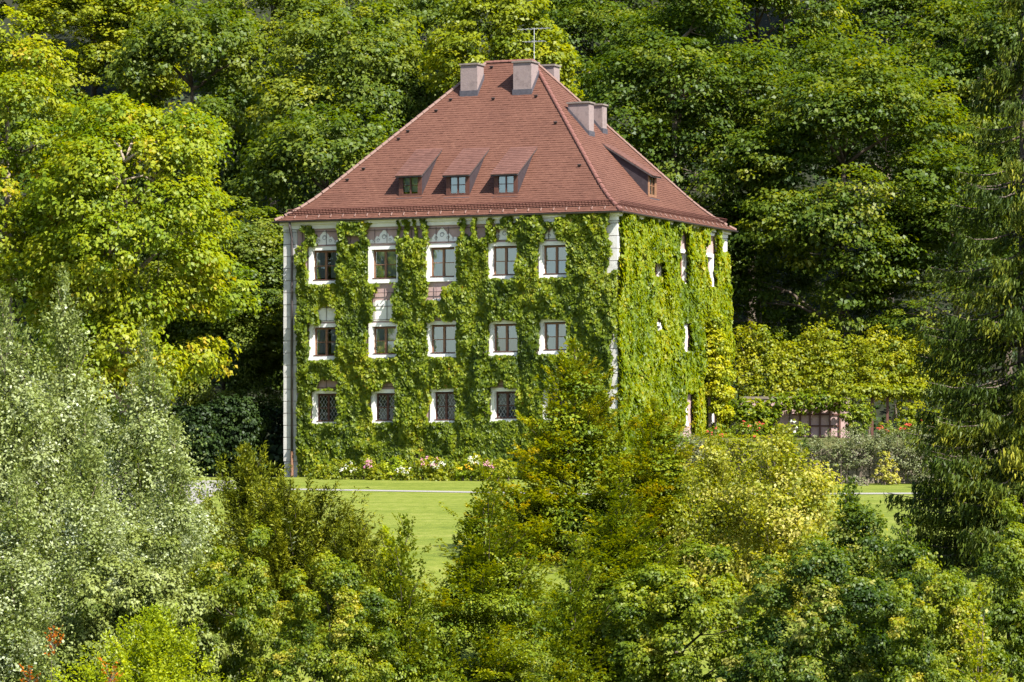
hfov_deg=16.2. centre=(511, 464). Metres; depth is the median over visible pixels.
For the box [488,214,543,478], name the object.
creeper
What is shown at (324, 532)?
yew shrub
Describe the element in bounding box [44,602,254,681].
golden bush
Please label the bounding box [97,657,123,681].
sumac shoot
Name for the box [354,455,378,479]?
bed perennial
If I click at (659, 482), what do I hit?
hornbeam tree
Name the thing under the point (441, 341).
window
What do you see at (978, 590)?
young maple
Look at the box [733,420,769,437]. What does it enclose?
rose bush
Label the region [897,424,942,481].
cascading shrub
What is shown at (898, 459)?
cascading shrub
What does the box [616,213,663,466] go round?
creeper
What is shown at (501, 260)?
window
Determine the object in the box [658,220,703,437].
creeper
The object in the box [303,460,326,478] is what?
bed perennial
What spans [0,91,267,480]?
maple tree
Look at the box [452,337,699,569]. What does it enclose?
hornbeam tree
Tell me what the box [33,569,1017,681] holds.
ground cover
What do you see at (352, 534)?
yew shrub
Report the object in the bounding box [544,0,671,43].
beech tree
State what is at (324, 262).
window
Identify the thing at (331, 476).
bed perennial
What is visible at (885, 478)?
shrub
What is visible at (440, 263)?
window
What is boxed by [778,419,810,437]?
rose bush
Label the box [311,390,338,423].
window
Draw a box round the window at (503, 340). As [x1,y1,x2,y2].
[488,320,517,355]
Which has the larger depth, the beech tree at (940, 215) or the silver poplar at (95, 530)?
the beech tree at (940, 215)
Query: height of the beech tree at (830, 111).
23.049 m
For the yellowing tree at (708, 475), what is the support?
on the lawn at (433, 520)
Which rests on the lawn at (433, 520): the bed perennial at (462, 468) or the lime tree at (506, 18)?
the bed perennial at (462, 468)
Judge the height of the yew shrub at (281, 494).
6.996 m
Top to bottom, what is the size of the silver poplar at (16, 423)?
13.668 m
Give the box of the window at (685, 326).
[684,325,686,351]
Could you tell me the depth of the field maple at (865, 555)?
93.51 m
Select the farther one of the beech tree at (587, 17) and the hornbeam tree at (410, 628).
the beech tree at (587, 17)
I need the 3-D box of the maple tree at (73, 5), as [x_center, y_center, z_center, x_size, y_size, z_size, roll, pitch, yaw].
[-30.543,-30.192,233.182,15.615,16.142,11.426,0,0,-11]
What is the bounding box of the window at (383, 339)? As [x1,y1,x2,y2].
[367,323,397,358]
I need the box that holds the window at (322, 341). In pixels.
[308,323,336,359]
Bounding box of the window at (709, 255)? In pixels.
[706,253,713,285]
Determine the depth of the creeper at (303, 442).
166.37 m
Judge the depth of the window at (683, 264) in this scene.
168.45 m
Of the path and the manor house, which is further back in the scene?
the manor house
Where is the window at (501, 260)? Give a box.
[488,242,516,278]
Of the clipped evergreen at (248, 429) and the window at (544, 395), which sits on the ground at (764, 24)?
the clipped evergreen at (248, 429)
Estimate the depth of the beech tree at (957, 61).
196.63 m
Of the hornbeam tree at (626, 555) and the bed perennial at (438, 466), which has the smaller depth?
the hornbeam tree at (626, 555)
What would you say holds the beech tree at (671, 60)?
on the ground at (764, 24)
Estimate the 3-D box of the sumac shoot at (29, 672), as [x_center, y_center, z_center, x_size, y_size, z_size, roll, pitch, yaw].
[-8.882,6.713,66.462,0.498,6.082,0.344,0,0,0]
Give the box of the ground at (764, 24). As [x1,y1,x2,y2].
[0,0,1019,476]
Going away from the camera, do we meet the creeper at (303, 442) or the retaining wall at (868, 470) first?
the retaining wall at (868, 470)
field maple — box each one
[32,523,231,681]
[185,520,289,681]
[264,549,406,681]
[580,535,769,681]
[709,531,918,681]
[762,477,935,681]
[832,517,949,678]
[880,555,1010,681]
[954,494,1023,681]
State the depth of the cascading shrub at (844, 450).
156.03 m
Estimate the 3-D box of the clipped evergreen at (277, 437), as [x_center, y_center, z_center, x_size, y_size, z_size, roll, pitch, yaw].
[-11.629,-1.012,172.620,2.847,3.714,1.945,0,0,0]
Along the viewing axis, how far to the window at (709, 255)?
171.74 m
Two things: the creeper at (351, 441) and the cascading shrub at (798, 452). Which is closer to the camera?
the cascading shrub at (798, 452)
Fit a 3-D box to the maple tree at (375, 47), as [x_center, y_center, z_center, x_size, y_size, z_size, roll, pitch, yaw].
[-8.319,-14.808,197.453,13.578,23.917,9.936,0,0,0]
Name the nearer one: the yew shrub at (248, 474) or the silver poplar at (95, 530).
the silver poplar at (95, 530)
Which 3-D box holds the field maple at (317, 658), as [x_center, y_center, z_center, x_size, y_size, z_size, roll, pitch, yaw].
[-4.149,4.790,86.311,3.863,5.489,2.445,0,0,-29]
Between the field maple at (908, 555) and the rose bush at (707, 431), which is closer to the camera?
the field maple at (908, 555)
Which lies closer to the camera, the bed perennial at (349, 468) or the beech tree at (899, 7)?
the bed perennial at (349, 468)
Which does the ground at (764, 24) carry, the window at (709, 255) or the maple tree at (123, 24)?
the maple tree at (123, 24)
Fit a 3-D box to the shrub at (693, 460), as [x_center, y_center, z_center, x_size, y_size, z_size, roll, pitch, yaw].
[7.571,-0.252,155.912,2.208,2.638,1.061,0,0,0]
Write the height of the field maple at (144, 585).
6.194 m
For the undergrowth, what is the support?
on the ground at (764, 24)
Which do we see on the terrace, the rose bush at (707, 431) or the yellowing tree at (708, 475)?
the rose bush at (707, 431)
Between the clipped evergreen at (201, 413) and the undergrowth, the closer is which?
the clipped evergreen at (201, 413)
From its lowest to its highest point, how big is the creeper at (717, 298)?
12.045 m
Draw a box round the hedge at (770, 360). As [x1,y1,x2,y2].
[730,319,971,436]
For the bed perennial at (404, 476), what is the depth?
160.15 m
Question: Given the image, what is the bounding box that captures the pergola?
[871,394,911,434]
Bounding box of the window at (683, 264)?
[680,249,686,282]
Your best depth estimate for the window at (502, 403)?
162.87 m
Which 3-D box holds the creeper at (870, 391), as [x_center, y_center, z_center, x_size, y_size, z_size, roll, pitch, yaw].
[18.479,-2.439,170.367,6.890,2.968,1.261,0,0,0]
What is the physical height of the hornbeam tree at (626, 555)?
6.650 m
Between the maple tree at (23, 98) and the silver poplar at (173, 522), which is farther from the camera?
the maple tree at (23, 98)
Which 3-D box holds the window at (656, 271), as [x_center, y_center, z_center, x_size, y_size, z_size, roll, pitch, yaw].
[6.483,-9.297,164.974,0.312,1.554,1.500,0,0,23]
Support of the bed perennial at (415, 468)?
on the lawn at (433, 520)
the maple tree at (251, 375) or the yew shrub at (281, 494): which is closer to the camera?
the yew shrub at (281, 494)
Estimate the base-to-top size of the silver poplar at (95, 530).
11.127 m
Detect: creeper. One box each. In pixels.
[293,225,312,476]
[309,220,372,476]
[367,219,431,477]
[427,217,493,478]
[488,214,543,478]
[539,213,618,478]
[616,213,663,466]
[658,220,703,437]
[696,226,735,437]
[727,388,851,437]
[829,382,964,437]
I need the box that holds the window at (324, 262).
[308,246,336,284]
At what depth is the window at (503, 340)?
162.87 m
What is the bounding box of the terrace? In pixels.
[674,438,1004,479]
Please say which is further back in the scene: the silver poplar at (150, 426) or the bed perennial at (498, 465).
the bed perennial at (498, 465)
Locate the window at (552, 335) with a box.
[538,318,568,354]
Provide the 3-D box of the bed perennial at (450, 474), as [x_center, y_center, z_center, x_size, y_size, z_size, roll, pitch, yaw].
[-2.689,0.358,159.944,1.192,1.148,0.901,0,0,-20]
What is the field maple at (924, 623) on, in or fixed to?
on the lawn at (433, 520)
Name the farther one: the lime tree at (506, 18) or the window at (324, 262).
the lime tree at (506, 18)
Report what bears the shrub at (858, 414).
on the terrace
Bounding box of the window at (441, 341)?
[426,321,455,357]
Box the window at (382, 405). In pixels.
[371,389,395,423]
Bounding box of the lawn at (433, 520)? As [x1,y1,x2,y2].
[31,477,1023,681]
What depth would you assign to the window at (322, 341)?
166.53 m
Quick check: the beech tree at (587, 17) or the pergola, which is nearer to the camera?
the pergola
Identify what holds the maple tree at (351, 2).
on the ground at (764, 24)
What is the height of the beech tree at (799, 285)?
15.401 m
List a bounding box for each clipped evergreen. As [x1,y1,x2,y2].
[158,403,227,475]
[192,393,272,476]
[257,405,285,475]
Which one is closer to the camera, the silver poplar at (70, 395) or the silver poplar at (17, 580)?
the silver poplar at (17, 580)
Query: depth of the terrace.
157.00 m
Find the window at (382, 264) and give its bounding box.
[368,245,397,282]
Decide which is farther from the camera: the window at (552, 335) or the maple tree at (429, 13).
the maple tree at (429, 13)
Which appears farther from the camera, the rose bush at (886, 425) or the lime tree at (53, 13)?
the lime tree at (53, 13)
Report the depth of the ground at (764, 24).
236.36 m
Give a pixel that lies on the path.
(489, 492)
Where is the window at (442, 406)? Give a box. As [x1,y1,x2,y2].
[429,388,455,423]
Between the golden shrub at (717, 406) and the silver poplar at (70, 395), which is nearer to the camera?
the silver poplar at (70, 395)
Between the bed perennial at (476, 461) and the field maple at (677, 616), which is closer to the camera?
the field maple at (677, 616)
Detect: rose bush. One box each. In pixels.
[701,425,735,437]
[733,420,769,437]
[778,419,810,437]
[875,418,909,437]
[898,419,930,437]
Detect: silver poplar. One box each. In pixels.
[0,262,138,659]
[0,284,78,675]
[0,465,87,681]
[19,400,162,681]
[34,318,236,679]
[106,413,243,680]
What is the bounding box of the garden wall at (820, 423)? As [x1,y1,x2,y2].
[739,397,849,437]
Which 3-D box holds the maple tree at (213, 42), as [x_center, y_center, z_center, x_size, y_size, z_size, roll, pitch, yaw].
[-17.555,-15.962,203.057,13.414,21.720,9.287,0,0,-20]
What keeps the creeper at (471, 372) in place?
attached to the manor house
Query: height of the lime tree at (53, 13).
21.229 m
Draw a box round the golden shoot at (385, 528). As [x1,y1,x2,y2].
[369,523,397,620]
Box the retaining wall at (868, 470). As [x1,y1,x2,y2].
[661,449,1015,482]
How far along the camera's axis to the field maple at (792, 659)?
82.92 m
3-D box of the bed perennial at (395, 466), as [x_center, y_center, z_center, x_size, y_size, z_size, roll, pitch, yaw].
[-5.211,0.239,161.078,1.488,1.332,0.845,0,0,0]
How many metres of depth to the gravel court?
151.27 m
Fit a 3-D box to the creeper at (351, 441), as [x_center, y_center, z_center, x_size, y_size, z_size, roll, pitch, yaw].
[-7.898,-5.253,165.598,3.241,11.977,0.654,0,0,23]
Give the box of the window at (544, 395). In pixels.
[543,388,565,419]
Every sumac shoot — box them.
[19,664,40,681]
[43,625,63,678]
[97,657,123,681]
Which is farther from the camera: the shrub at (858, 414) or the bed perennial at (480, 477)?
the shrub at (858, 414)
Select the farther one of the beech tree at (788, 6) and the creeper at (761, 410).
the beech tree at (788, 6)
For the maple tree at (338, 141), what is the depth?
183.86 m
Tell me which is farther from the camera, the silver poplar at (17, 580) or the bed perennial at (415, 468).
the bed perennial at (415, 468)
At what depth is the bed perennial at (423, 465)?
160.35 m
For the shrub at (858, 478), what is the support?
on the lawn at (433, 520)
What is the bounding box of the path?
[206,487,916,494]
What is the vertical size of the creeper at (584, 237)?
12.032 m
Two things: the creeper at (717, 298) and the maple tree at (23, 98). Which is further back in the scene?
the creeper at (717, 298)
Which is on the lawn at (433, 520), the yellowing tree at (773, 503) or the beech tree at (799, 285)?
the yellowing tree at (773, 503)
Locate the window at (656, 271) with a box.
[652,258,661,276]
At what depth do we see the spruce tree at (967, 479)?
108.91 m
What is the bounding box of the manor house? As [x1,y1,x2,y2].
[271,27,737,479]
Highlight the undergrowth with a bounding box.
[0,75,1019,475]
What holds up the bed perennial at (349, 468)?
on the lawn at (433, 520)
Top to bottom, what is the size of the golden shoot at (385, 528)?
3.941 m
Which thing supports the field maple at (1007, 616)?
on the lawn at (433, 520)
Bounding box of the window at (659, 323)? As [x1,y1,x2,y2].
[656,322,661,330]
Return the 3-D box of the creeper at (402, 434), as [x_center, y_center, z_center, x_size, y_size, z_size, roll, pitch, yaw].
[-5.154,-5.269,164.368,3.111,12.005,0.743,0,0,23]
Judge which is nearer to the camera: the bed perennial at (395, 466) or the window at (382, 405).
the bed perennial at (395, 466)
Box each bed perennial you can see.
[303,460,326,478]
[318,468,339,479]
[320,458,347,478]
[336,459,362,479]
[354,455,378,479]
[364,467,386,479]
[367,460,394,479]
[379,456,409,479]
[392,466,413,480]
[399,456,428,479]
[411,456,440,479]
[426,457,448,478]
[429,469,449,480]
[442,460,463,480]
[454,458,478,480]
[462,453,485,480]
[473,457,502,480]
[488,458,517,480]
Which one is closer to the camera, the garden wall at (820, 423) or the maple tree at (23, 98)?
the maple tree at (23, 98)
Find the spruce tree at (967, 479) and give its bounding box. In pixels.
[883,0,1023,578]
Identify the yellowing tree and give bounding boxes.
[632,434,778,593]
[661,422,889,623]
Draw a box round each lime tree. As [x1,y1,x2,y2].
[0,0,199,293]
[416,0,584,98]
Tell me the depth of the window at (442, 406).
164.07 m
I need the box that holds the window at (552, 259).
[539,241,570,278]
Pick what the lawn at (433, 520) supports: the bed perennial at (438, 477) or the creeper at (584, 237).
the bed perennial at (438, 477)
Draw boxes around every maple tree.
[0,0,127,71]
[0,4,99,354]
[0,73,120,436]
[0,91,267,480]
[64,0,249,96]
[81,296,211,436]
[89,0,289,366]
[140,195,284,396]
[170,269,285,473]
[182,0,380,211]
[211,101,404,393]
[239,0,454,219]
[335,0,458,72]
[342,0,498,167]
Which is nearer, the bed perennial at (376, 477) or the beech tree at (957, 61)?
the bed perennial at (376, 477)
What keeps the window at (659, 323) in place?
in the manor house
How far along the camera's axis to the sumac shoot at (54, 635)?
66.45 m
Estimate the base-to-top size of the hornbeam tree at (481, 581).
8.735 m
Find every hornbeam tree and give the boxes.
[331,512,466,681]
[366,466,573,681]
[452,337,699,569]
[502,476,733,648]
[517,534,639,681]
[560,397,776,578]
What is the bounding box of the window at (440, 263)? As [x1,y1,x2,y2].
[426,243,456,281]
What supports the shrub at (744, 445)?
on the lawn at (433, 520)
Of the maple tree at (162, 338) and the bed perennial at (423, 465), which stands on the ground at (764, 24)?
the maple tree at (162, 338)
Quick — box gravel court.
[37,480,234,508]
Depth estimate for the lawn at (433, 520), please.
131.79 m
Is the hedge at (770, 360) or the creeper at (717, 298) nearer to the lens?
the creeper at (717, 298)
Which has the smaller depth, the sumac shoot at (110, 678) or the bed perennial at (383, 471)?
the sumac shoot at (110, 678)
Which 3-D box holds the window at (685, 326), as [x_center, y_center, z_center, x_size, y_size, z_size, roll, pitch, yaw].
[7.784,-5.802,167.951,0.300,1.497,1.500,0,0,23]
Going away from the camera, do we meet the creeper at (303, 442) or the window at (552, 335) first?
the window at (552, 335)
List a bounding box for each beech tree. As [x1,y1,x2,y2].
[509,0,695,174]
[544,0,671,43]
[572,0,819,295]
[615,0,890,355]
[683,27,990,382]
[712,172,850,396]
[786,0,1019,316]
[843,145,1018,418]
[871,0,1020,405]
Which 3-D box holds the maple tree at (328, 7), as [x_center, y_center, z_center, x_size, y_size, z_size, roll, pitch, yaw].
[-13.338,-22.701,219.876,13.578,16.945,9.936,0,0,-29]
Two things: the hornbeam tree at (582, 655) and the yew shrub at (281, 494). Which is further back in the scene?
the yew shrub at (281, 494)
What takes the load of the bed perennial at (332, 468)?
on the lawn at (433, 520)
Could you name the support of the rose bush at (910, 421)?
on the terrace
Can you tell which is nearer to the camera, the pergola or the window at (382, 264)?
the window at (382, 264)
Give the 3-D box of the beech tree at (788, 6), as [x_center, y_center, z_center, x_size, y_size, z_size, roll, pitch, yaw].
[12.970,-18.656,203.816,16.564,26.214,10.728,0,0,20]
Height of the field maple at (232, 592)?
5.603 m
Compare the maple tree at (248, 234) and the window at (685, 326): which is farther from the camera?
the maple tree at (248, 234)
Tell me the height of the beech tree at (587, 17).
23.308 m
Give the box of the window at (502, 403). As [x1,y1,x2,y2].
[490,388,516,421]
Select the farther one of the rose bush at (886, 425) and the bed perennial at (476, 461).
the rose bush at (886, 425)
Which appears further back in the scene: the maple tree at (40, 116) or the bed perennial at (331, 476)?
the maple tree at (40, 116)
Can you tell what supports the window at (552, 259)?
in the manor house
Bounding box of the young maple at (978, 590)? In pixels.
[947,582,1013,681]
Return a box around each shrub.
[190,440,316,584]
[196,476,436,639]
[199,475,339,637]
[269,512,418,650]
[668,429,708,478]
[700,433,765,472]
[703,310,737,437]
[759,431,814,473]
[802,424,877,483]
[838,392,876,437]
[847,474,936,485]
[867,427,918,483]
[870,451,901,484]
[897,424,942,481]

